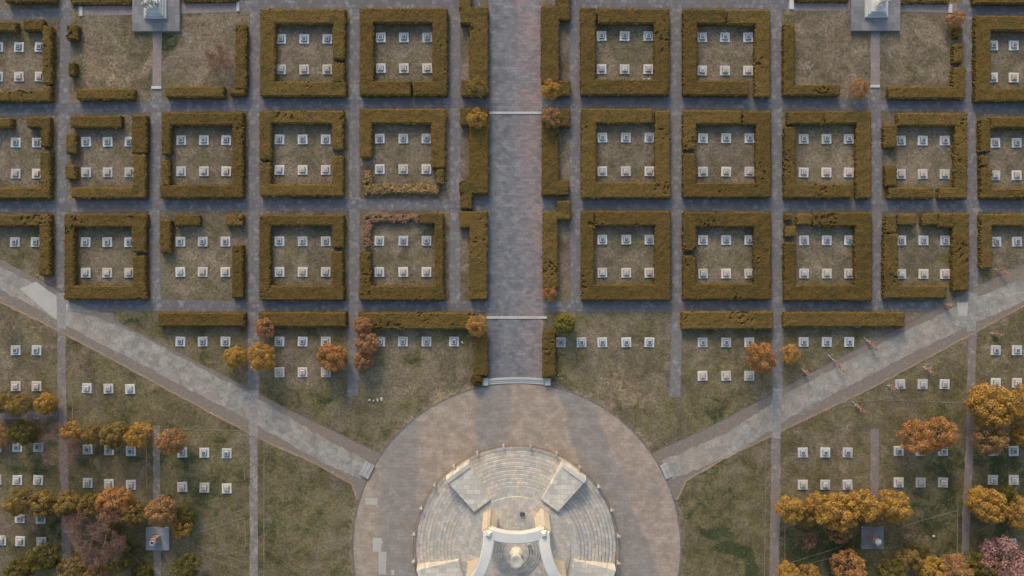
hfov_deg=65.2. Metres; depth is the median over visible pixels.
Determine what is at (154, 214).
path
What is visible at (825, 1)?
hedge
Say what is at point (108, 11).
path
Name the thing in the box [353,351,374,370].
round tree
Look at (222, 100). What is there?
kerb
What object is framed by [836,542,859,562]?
round tree
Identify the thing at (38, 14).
path
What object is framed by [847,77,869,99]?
round tree
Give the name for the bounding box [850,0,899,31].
podium
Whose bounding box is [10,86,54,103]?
hedge
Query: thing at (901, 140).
gravestone
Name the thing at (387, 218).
hedge
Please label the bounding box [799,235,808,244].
gravestone
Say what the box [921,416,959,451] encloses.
round tree
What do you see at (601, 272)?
gravestone
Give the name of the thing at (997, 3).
hedge
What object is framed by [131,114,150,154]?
hedge
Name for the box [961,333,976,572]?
path
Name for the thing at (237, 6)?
stone step
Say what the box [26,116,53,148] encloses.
hedge
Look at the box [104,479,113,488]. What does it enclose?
gravestone
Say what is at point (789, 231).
hedge
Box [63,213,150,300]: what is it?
hedge
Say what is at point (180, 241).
gravestone
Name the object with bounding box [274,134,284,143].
gravestone
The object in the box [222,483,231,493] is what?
gravestone
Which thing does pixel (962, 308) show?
pavement
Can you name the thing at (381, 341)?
gravestone
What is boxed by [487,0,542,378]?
avenue
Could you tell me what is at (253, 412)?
path
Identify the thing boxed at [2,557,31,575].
round tree
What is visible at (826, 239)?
gravestone
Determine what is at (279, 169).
gravestone
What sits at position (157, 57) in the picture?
path
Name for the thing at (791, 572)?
round tree
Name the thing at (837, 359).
road edge
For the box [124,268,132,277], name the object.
gravestone
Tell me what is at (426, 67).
gravestone
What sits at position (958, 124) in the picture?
hedge
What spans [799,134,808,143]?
gravestone
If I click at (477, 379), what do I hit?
round bush
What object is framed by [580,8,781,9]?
kerb
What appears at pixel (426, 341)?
gravestone
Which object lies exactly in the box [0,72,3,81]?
gravestone
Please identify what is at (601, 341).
gravestone
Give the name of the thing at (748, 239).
gravestone
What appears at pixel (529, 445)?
railing
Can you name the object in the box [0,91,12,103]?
hedge
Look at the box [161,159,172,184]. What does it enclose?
hedge
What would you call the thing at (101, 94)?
hedge
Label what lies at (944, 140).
gravestone
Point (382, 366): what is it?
fallen leaves
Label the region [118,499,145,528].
round tree
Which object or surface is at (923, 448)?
round tree
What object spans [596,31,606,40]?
gravestone
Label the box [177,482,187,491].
gravestone
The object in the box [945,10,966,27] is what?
round tree
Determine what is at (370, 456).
road shoulder
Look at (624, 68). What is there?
gravestone
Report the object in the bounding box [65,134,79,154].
hedge
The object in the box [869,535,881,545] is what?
statue
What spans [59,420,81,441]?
round tree
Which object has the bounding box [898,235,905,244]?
gravestone
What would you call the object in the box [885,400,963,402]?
kerb
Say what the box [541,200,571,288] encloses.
hedge
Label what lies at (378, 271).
gravestone
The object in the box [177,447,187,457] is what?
gravestone
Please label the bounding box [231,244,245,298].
hedge
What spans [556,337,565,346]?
gravestone
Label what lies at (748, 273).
gravestone
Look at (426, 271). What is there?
gravestone
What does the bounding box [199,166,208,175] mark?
gravestone
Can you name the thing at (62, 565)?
round tree
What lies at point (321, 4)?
path
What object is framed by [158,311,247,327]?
hedge
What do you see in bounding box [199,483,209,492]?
gravestone
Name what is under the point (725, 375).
gravestone
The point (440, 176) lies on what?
hedge
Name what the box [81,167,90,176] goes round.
gravestone
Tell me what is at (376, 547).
pavement
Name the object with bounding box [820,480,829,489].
gravestone
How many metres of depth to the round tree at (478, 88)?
98.33 m
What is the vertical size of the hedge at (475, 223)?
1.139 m
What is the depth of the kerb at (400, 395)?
99.97 m
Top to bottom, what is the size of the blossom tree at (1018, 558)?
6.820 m
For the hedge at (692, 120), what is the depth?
99.06 m
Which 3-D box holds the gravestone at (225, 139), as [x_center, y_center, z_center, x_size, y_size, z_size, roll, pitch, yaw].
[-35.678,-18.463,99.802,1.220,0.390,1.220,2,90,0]
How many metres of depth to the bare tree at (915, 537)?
98.95 m
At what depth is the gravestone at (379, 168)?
99.88 m
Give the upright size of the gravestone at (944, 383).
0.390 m
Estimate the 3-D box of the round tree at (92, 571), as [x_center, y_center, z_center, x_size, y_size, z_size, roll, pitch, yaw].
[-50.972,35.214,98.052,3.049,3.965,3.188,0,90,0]
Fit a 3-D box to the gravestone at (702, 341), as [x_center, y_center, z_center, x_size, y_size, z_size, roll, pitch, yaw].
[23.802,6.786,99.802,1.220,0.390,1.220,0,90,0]
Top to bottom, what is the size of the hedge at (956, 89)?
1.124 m
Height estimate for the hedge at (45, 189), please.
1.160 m
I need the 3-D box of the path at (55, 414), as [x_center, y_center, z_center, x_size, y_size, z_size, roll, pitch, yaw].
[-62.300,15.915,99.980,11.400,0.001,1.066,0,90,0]
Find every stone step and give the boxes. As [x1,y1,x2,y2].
[79,6,82,15]
[151,86,161,88]
[236,2,239,11]
[486,316,546,318]
[488,112,541,113]
[789,0,793,9]
[870,85,879,87]
[948,4,951,12]
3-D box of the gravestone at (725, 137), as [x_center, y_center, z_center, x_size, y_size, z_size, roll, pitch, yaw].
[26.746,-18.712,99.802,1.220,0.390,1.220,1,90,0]
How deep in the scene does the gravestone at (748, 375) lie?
99.88 m
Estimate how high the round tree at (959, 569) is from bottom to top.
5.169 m
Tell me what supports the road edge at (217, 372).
on the ground at (310, 542)
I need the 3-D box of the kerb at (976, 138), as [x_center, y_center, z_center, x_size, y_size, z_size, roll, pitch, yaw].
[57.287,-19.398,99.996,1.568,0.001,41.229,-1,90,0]
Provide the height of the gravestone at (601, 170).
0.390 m
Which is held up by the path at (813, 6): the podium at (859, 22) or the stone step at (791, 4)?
the stone step at (791, 4)
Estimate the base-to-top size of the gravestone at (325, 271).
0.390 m
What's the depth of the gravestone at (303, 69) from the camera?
99.88 m
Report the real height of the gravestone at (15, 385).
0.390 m
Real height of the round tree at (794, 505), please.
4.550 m
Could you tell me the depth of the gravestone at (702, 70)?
99.88 m
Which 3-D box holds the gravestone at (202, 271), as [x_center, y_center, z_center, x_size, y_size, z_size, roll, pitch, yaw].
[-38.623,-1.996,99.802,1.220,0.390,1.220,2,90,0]
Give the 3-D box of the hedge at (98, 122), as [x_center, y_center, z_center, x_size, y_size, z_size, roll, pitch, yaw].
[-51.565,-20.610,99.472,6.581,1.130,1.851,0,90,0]
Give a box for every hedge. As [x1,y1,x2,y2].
[0,21,20,33]
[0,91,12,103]
[0,117,15,129]
[0,150,54,199]
[0,213,54,276]
[5,0,58,4]
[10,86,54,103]
[23,19,46,32]
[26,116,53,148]
[42,26,55,85]
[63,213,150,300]
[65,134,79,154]
[65,165,79,180]
[67,24,81,40]
[68,62,78,77]
[70,0,131,5]
[70,114,124,129]
[71,154,149,199]
[76,88,136,101]
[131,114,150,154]
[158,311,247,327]
[159,219,173,253]
[160,111,246,199]
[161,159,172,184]
[165,86,226,99]
[175,214,201,226]
[183,0,238,3]
[225,213,245,227]
[229,89,246,96]
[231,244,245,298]
[234,23,249,90]
[258,110,345,161]
[258,214,345,301]
[259,155,345,197]
[259,310,347,327]
[260,8,347,98]
[332,62,346,81]
[358,311,474,329]
[359,7,448,97]
[359,108,447,169]
[359,212,445,301]
[362,169,440,195]
[363,213,419,248]
[435,168,445,185]
[458,108,489,209]
[458,210,488,300]
[459,0,489,98]
[473,336,488,376]
[540,0,570,97]
[540,108,570,196]
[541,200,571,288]
[541,330,556,377]
[579,7,669,97]
[580,108,671,199]
[580,210,671,301]
[680,310,773,330]
[681,9,749,98]
[681,109,741,150]
[681,110,771,198]
[681,211,771,300]
[726,9,770,99]
[781,24,840,97]
[781,126,852,199]
[781,310,904,327]
[782,211,872,301]
[782,225,796,238]
[783,213,791,220]
[785,110,823,125]
[793,0,848,3]
[795,213,811,225]
[823,110,871,199]
[880,125,897,149]
[880,233,946,299]
[882,164,896,187]
[882,215,897,233]
[885,67,965,100]
[885,186,933,200]
[894,112,967,199]
[895,213,916,226]
[900,0,948,4]
[919,212,937,225]
[934,212,969,291]
[950,43,963,64]
[951,27,961,39]
[970,0,1023,6]
[971,15,1023,103]
[976,118,990,153]
[977,155,987,166]
[977,167,1023,199]
[977,213,1023,268]
[989,116,1023,129]
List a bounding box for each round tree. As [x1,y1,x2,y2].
[0,393,12,413]
[0,424,9,447]
[1,486,36,516]
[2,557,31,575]
[4,393,32,417]
[6,420,37,445]
[22,557,41,575]
[23,541,59,572]
[27,427,43,443]
[27,489,56,518]
[32,392,56,414]
[52,489,83,516]
[54,556,87,575]
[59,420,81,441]
[76,491,100,517]
[80,423,100,444]
[83,562,110,575]
[94,486,135,523]
[99,421,128,449]
[102,522,120,537]
[104,540,134,573]
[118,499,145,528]
[123,421,153,447]
[131,563,153,575]
[143,494,177,528]
[154,427,187,453]
[168,552,201,575]
[171,519,192,538]
[175,502,196,522]
[223,346,247,368]
[247,340,275,370]
[254,317,274,338]
[316,342,347,371]
[353,317,372,333]
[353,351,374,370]
[354,331,379,355]
[465,314,487,336]
[466,107,487,128]
[468,77,488,97]
[540,78,560,99]
[541,107,561,127]
[542,287,556,300]
[745,342,776,373]
[774,494,805,525]
[776,560,800,575]
[779,344,800,364]
[796,503,816,529]
[799,563,820,575]
[805,490,837,524]
[818,492,860,533]
[825,520,852,543]
[829,548,867,575]
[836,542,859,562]
[845,489,882,522]
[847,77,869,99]
[860,506,884,526]
[875,557,907,575]
[877,489,913,523]
[894,546,922,571]
[895,418,935,455]
[910,542,929,561]
[914,555,947,575]
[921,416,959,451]
[938,552,974,575]
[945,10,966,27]
[963,485,1008,524]
[964,382,1016,428]
[964,550,992,575]
[969,420,1009,455]
[972,554,1004,575]
[993,484,1019,507]
[1005,494,1023,530]
[1006,383,1023,422]
[1010,424,1023,446]
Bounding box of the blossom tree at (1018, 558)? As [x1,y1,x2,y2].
[976,534,1023,575]
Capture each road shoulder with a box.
[0,260,382,499]
[652,265,1023,500]
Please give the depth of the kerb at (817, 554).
99.97 m
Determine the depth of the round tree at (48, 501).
97.17 m
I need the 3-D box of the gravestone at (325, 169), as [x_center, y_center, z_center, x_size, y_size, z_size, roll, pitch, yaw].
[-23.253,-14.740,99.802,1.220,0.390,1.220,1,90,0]
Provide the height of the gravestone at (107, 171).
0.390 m
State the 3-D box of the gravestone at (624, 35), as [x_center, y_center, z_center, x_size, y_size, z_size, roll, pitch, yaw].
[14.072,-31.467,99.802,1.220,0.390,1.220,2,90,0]
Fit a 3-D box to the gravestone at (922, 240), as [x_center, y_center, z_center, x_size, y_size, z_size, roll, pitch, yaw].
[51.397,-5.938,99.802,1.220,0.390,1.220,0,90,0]
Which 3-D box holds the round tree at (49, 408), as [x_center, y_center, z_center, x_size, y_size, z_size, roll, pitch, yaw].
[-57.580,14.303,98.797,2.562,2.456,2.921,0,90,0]
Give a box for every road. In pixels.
[0,267,368,478]
[662,277,1023,479]
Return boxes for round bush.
[470,374,482,386]
[554,313,575,334]
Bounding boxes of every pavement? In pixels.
[20,282,67,317]
[73,311,113,323]
[365,498,377,504]
[373,538,381,551]
[378,551,385,574]
[957,302,967,315]
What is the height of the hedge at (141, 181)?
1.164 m
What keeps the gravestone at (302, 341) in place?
on the ground at (310, 542)
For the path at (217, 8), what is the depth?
99.98 m
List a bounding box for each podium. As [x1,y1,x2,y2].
[132,0,180,31]
[146,527,169,549]
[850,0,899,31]
[861,526,883,548]
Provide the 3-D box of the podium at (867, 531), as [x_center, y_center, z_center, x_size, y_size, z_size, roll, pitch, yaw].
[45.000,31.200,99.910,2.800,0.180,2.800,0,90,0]
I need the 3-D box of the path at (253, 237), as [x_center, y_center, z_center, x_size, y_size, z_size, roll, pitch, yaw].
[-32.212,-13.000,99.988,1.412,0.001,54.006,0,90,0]
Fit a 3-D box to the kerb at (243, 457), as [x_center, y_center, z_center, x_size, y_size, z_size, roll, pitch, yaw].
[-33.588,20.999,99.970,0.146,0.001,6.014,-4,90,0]
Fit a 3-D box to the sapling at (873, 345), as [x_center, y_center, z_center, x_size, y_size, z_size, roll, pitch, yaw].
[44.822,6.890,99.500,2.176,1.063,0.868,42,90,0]
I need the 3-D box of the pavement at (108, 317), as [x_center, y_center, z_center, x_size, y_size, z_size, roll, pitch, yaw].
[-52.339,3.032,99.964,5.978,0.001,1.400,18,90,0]
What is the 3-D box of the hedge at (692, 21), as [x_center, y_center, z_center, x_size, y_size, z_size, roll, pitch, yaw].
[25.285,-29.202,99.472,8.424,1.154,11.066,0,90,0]
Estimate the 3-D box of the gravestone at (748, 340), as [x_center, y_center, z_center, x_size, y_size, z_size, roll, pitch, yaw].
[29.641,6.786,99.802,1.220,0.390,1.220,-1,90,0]
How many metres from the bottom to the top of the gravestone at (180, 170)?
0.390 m
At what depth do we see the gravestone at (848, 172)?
99.88 m
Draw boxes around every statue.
[141,0,166,18]
[865,0,889,17]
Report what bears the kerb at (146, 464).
on the ground at (310, 542)
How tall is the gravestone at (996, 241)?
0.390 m
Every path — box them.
[0,8,71,20]
[0,98,488,114]
[0,200,487,211]
[0,411,58,418]
[56,0,70,292]
[57,293,65,329]
[57,332,70,574]
[77,6,131,15]
[78,300,486,311]
[150,89,161,300]
[152,32,161,89]
[153,426,161,575]
[181,2,236,13]
[240,0,479,10]
[248,0,260,392]
[249,390,257,435]
[249,436,257,575]
[348,9,358,395]
[450,9,459,301]
[542,98,1023,112]
[542,199,1023,210]
[543,301,946,311]
[552,0,787,9]
[570,8,580,301]
[670,8,681,395]
[769,437,780,575]
[771,9,782,388]
[772,389,781,438]
[788,2,849,10]
[870,429,878,499]
[871,32,879,89]
[871,90,881,301]
[900,3,956,12]
[956,5,1023,15]
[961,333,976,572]
[963,0,977,289]
[967,293,976,330]
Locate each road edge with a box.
[0,301,357,499]
[50,285,369,448]
[661,264,1023,448]
[676,305,1023,499]
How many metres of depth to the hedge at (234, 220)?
99.08 m
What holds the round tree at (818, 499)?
on the ground at (310, 542)
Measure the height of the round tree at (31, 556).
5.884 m
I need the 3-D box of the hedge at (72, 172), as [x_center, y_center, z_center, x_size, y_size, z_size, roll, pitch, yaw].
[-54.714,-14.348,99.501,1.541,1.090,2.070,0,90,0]
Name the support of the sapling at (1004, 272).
on the ground at (310, 542)
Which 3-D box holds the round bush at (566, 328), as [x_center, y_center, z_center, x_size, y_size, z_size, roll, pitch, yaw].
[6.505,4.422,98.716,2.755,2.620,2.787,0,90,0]
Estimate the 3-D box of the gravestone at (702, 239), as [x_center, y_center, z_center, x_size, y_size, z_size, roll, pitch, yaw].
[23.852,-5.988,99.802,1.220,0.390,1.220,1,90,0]
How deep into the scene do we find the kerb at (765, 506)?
99.97 m
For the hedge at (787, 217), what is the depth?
99.10 m
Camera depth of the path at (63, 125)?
99.99 m
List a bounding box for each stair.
[359,461,373,478]
[482,377,550,385]
[660,463,671,479]
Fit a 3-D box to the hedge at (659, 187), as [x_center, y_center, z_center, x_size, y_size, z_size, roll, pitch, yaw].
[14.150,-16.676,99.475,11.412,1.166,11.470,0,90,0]
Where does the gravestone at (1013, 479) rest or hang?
on the ground at (310, 542)
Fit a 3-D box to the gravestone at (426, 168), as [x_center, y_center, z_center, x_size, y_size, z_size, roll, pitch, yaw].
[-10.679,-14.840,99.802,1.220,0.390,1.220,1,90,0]
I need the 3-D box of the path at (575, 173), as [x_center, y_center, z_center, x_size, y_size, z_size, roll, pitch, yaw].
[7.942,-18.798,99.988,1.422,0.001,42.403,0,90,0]
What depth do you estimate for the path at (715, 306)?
99.98 m
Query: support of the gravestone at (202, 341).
on the ground at (310, 542)
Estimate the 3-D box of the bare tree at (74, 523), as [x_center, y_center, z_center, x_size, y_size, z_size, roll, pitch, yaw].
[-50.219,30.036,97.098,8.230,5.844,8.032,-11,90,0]
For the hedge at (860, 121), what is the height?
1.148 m
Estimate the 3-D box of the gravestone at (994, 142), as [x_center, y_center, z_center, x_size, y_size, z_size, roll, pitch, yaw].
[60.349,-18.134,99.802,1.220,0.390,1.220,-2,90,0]
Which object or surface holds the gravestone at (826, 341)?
on the ground at (310, 542)
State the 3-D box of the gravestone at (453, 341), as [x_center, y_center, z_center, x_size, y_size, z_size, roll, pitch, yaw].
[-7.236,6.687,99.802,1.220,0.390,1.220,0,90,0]
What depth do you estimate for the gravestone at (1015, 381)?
99.88 m
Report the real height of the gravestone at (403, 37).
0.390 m
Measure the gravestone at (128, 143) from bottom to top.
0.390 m
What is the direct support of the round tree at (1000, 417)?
on the ground at (310, 542)
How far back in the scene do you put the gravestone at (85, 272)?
99.88 m
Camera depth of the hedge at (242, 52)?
99.07 m
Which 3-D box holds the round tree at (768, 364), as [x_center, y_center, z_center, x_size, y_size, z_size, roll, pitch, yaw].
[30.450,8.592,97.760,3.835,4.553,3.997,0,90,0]
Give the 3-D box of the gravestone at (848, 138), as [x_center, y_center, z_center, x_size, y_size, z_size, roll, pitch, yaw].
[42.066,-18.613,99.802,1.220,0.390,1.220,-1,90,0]
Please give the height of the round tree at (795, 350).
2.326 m
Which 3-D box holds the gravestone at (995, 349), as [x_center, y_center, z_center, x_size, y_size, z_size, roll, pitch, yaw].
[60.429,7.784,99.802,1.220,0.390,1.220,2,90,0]
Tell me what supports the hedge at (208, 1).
on the ground at (310, 542)
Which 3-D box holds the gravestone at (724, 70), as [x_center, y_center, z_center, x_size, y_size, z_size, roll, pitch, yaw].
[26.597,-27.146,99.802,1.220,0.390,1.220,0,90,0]
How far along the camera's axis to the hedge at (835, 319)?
99.05 m
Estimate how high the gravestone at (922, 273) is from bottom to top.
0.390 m
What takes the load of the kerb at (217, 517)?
on the ground at (310, 542)
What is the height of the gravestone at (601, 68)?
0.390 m
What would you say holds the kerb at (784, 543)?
on the ground at (310, 542)
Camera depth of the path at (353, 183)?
99.99 m
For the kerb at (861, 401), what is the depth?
99.97 m
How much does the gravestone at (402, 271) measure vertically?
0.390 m
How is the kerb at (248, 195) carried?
on the ground at (310, 542)
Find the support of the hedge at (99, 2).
on the ground at (310, 542)
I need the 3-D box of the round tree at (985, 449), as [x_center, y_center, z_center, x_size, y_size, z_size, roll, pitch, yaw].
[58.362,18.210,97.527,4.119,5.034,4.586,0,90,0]
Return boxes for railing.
[411,444,620,575]
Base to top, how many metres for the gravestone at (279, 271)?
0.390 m
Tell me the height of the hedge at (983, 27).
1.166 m
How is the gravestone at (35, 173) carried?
on the ground at (310, 542)
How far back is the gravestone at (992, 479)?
99.88 m
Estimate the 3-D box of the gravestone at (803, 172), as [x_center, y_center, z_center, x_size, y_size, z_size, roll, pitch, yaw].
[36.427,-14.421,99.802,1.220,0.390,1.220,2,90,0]
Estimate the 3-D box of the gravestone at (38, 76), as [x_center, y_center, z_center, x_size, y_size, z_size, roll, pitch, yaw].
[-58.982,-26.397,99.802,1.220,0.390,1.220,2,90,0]
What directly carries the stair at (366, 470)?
on the road at (164, 362)
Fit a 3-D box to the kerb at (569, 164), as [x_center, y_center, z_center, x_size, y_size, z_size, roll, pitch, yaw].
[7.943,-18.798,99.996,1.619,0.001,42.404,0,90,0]
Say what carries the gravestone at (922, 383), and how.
on the ground at (310, 542)
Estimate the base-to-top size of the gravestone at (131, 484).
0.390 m
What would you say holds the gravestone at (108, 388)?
on the ground at (310, 542)
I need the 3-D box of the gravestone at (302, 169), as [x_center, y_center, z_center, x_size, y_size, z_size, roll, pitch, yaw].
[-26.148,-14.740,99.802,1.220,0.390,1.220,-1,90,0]
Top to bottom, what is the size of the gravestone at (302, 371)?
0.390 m
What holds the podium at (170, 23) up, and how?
on the ground at (310, 542)
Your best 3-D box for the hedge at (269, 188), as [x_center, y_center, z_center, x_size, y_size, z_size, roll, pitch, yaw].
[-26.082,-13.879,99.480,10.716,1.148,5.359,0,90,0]
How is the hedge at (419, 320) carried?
on the ground at (310, 542)
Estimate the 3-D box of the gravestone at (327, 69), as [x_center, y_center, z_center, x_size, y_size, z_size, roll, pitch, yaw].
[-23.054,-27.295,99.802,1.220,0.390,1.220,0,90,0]
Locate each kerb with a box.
[0,7,71,21]
[0,97,488,115]
[0,199,487,212]
[55,0,71,287]
[83,299,486,312]
[146,444,147,487]
[149,87,162,299]
[164,429,243,430]
[190,543,244,562]
[190,551,241,569]
[192,517,244,534]
[193,509,243,524]
[241,432,244,479]
[247,11,260,393]
[263,445,264,574]
[347,10,359,395]
[352,383,681,575]
[366,395,435,395]
[449,10,460,300]
[542,97,1023,113]
[542,198,1023,211]
[543,301,947,312]
[569,9,580,300]
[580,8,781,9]
[670,9,682,396]
[764,438,766,575]
[770,10,783,392]
[784,526,785,559]
[790,545,844,562]
[840,400,877,403]
[870,86,881,300]
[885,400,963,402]
[904,510,956,525]
[957,505,957,550]
[962,0,978,290]
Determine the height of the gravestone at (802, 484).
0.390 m
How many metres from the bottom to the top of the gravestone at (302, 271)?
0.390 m
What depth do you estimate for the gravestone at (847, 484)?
99.88 m
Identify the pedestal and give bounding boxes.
[149,535,160,545]
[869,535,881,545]
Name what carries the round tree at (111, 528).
on the ground at (310, 542)
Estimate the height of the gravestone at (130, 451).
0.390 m
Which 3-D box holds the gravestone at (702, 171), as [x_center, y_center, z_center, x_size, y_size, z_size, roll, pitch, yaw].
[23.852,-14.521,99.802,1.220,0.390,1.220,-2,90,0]
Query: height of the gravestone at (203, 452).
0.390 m
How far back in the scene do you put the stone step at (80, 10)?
99.86 m
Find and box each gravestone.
[0,42,3,51]
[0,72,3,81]
[0,535,6,544]
[10,237,19,246]
[11,138,20,147]
[11,169,20,178]
[11,345,20,354]
[11,381,20,390]
[12,443,22,451]
[12,475,22,484]
[14,42,23,51]
[14,72,23,81]
[15,515,24,522]
[15,536,25,545]
[31,237,39,246]
[31,345,41,354]
[32,138,41,147]
[32,169,40,178]
[32,381,41,390]
[33,442,42,451]
[33,475,43,484]
[35,42,42,51]
[35,72,42,81]
[36,514,45,523]
[36,537,46,545]
[81,137,90,146]
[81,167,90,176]
[81,237,90,246]
[81,268,90,277]
[82,383,91,392]
[83,444,92,453]
[83,478,92,487]
[102,237,112,246]
[102,268,112,277]
[103,137,112,146]
[103,167,112,176]
[103,384,113,393]
[104,445,113,454]
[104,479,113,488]
[124,137,131,146]
[124,237,132,246]
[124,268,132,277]
[125,167,132,176]
[125,384,134,393]
[126,446,135,455]
[126,480,135,489]
[175,237,185,246]
[175,267,185,276]
[175,336,185,346]
[176,135,185,144]
[176,166,185,175]
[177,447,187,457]
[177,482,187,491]
[198,237,207,246]
[198,267,207,276]
[198,336,207,346]
[199,135,208,144]
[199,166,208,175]
[199,448,209,457]
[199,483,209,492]
[221,135,231,144]
[221,166,231,175]
[221,237,230,246]
[221,267,230,276]
[221,337,230,346]
[222,448,231,457]
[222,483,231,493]
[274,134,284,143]
[274,165,284,174]
[274,336,284,346]
[274,367,284,376]
[275,236,284,245]
[275,267,284,276]
[276,34,285,43]
[276,64,285,74]
[298,134,307,144]
[298,165,307,174]
[298,236,307,245]
[298,267,307,276]
[298,336,307,346]
[298,367,307,376]
[299,34,308,43]
[299,64,308,74]
[321,134,330,143]
[321,165,330,174]
[321,236,330,245]
[321,267,330,276]
[321,336,330,345]
[321,367,330,376]
[322,34,332,43]
[322,65,331,74]
[374,236,384,245]
[374,267,383,276]
[375,134,384,143]
[375,164,384,173]
[376,32,385,42]
[376,63,385,72]
[376,336,384,346]
[398,134,407,143]
[398,164,407,173]
[398,236,407,245]
[398,267,407,276]
[398,337,407,346]
[399,32,408,42]
[399,63,408,72]
[421,134,430,143]
[422,32,431,42]
[422,63,431,72]
[422,164,430,173]
[422,236,431,245]
[422,267,430,276]
[422,337,430,345]
[449,337,458,345]
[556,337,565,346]
[576,337,586,346]
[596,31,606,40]
[596,64,606,73]
[597,133,606,142]
[597,166,606,175]
[597,235,606,244]
[597,268,606,277]
[597,337,606,346]
[620,31,629,40]
[620,64,629,73]
[621,133,630,142]
[621,166,630,175]
[621,235,630,244]
[621,268,630,277]
[621,337,630,346]
[643,31,652,40]
[643,64,652,73]
[644,133,653,142]
[644,166,653,175]
[644,235,653,244]
[644,268,653,277]
[644,337,654,346]
[697,32,706,42]
[697,66,706,75]
[697,371,707,380]
[698,133,707,142]
[698,167,707,176]
[698,235,707,244]
[698,269,707,278]
[698,337,707,346]
[720,32,729,42]
[720,66,729,75]
[721,133,730,142]
[721,167,730,176]
[721,235,730,244]
[721,269,730,278]
[721,337,730,346]
[721,371,730,380]
[743,32,752,42]
[743,66,752,75]
[744,133,753,142]
[744,167,753,176]
[744,235,752,244]
[744,269,752,278]
[744,337,753,346]
[744,371,753,380]
[798,167,808,177]
[798,337,808,346]
[798,448,807,457]
[798,480,807,489]
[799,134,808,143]
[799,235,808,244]
[799,269,808,278]
[820,448,829,457]
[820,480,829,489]
[821,134,831,143]
[821,168,830,177]
[822,235,831,244]
[822,269,831,278]
[822,337,831,346]
[842,447,852,457]
[842,480,852,489]
[844,134,853,143]
[844,168,853,177]
[844,235,852,244]
[844,269,852,278]
[844,337,853,346]
[893,446,903,455]
[894,478,903,486]
[895,379,904,388]
[896,136,905,145]
[896,169,905,178]
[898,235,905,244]
[898,269,905,278]
[915,478,925,487]
[917,136,927,145]
[917,169,927,178]
[917,379,927,388]
[918,236,927,244]
[918,269,928,278]
[938,447,947,455]
[938,477,947,487]
[939,136,949,145]
[939,169,949,178]
[939,379,949,388]
[940,235,949,244]
[940,269,949,278]
[988,475,997,484]
[990,41,997,50]
[990,73,997,82]
[990,138,999,147]
[990,345,1000,354]
[991,378,1000,387]
[992,170,999,179]
[992,237,1000,246]
[1008,41,1018,50]
[1008,446,1018,455]
[1008,475,1018,484]
[1009,73,1018,82]
[1011,138,1021,147]
[1011,170,1021,179]
[1012,237,1021,246]
[1012,345,1021,354]
[1012,378,1021,387]
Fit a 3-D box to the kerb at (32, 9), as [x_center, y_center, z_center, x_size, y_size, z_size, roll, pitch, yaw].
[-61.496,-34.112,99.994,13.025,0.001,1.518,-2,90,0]
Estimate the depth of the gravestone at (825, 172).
99.88 m
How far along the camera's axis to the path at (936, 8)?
99.98 m
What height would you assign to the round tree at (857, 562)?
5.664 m
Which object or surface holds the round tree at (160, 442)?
on the ground at (310, 542)
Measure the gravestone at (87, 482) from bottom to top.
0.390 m
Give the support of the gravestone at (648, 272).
on the ground at (310, 542)
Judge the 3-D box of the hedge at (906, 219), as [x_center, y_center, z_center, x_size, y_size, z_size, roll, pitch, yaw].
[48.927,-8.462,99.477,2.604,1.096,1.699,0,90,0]
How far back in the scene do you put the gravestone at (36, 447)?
99.88 m
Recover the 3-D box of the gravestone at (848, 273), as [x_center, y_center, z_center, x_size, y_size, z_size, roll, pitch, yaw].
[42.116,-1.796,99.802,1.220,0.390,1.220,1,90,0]
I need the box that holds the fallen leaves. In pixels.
[0,6,1023,575]
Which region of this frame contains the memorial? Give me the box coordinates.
[416,447,615,575]
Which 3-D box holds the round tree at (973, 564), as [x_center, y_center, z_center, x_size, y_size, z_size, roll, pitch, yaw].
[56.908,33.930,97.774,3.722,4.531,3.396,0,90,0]
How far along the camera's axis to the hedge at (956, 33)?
99.14 m
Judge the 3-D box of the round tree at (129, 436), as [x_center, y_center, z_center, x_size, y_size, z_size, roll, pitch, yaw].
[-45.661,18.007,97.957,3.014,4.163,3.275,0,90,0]
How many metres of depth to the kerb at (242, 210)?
99.99 m
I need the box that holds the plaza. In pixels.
[354,384,679,575]
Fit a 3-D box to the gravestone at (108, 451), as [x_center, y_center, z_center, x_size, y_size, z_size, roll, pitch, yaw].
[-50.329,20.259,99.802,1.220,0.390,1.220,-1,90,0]
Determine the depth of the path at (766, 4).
99.98 m
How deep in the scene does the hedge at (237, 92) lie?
99.10 m
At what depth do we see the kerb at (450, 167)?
100.00 m
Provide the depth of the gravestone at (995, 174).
99.86 m
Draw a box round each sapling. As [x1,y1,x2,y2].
[829,354,845,372]
[853,402,867,414]
[866,339,879,350]
[922,366,934,374]
[995,268,1010,275]
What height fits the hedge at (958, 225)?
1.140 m
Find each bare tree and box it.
[0,313,13,331]
[0,502,37,539]
[38,422,80,475]
[61,502,127,570]
[70,354,90,372]
[204,44,231,71]
[801,531,817,549]
[904,526,925,543]
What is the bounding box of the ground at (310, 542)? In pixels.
[0,0,1023,575]
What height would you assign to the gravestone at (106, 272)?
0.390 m
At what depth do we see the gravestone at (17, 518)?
99.87 m
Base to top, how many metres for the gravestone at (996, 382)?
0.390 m
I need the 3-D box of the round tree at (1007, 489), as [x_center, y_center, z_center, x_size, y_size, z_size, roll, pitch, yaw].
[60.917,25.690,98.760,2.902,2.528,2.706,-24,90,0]
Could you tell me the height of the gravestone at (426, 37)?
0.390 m
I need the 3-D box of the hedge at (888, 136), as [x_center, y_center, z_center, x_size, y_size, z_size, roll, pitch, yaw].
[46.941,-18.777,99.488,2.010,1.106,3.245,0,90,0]

